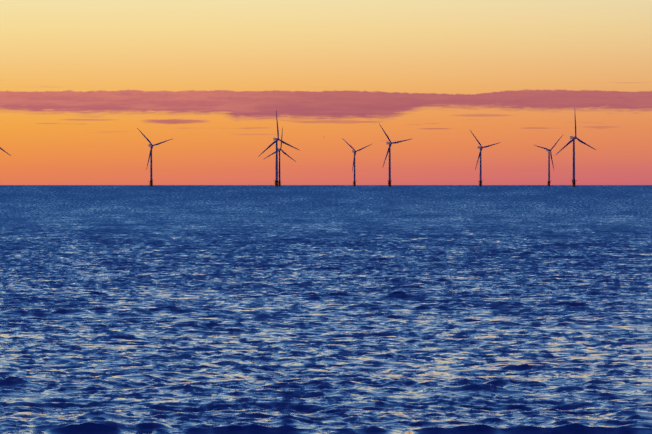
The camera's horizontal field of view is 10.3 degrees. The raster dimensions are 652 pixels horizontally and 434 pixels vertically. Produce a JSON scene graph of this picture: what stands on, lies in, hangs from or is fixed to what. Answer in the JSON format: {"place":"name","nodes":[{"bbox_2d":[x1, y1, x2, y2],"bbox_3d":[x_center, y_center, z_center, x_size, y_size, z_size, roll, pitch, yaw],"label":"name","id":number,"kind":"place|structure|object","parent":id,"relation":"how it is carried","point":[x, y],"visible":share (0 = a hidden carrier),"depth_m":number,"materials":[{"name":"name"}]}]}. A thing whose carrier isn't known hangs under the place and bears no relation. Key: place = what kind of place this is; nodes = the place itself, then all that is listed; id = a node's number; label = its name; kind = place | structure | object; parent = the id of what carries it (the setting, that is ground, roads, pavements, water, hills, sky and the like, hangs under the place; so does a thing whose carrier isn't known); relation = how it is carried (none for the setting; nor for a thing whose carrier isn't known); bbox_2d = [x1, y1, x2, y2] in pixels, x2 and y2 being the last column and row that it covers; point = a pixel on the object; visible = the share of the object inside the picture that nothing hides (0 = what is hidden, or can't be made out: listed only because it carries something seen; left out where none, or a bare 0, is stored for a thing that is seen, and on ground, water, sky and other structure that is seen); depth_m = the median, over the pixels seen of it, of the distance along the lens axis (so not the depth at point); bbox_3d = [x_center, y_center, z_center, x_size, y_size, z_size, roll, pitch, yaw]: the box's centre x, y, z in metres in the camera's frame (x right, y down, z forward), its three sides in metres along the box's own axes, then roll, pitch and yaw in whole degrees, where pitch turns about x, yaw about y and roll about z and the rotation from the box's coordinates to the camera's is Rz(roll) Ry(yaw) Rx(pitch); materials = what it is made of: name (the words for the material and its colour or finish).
{"place":"outdoors","nodes":[
{"label":"outdoors","id":0,"kind":"place"},
{"bbox_2d":[0,185,651,433],"bbox_3d":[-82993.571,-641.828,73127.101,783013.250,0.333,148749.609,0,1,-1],"label":"sea","id":1,"kind":"structure","parent":0,"point":[327,309],"depth_m":86.60,"materials":[{"name":"liquid"}]},
{"bbox_2d":[137,128,173,186],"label":"turbine","id":2,"kind":"object","parent":1,"relation":"in","point":[150,158],"visible":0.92,"depth_m":7370.79,"materials":[{"name":"grey metal"}]},
{"bbox_2d":[258,111,298,186],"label":"turbine","id":3,"kind":"object","parent":1,"relation":"in","point":[275,140],"visible":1,"depth_m":6357.02,"materials":[{"name":"grey metal"}]},
{"bbox_2d":[264,127,295,185],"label":"turbine","id":4,"kind":"object","parent":1,"relation":"in","point":[279,182],"visible":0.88,"depth_m":8194.15,"materials":[{"name":"grey metal"}]},
{"bbox_2d":[342,138,370,185],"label":"turbine","id":5,"kind":"object","parent":1,"relation":"in","point":[354,182],"visible":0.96,"depth_m":8678.91,"materials":[{"name":"grey metal"}]},
{"bbox_2d":[378,122,410,186],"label":"turbine","id":6,"kind":"object","parent":1,"relation":"in","point":[390,143],"visible":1,"depth_m":6960.10,"materials":[{"name":"grey metal"}]},
{"bbox_2d":[470,130,500,185],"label":"turbine","id":7,"kind":"object","parent":1,"relation":"in","point":[480,181],"visible":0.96,"depth_m":7769.09,"materials":[{"name":"grey metal"}]},
{"bbox_2d":[534,135,562,185],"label":"turbine","id":8,"kind":"object","parent":1,"relation":"in","point":[549,155],"visible":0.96,"depth_m":8389.93,"materials":[{"name":"grey metal"}]},
{"bbox_2d":[557,116,595,186],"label":"turbine","id":9,"kind":"object","parent":1,"relation":"in","point":[573,180],"visible":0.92,"depth_m":6152.43,"materials":[{"name":"grey metal"}]},
{"bbox_2d":[0,0,651,184],"label":"sky","id":10,"kind":"structure","parent":0,"point":[79,79],"materials":[{"name":"orange"}]}
]}

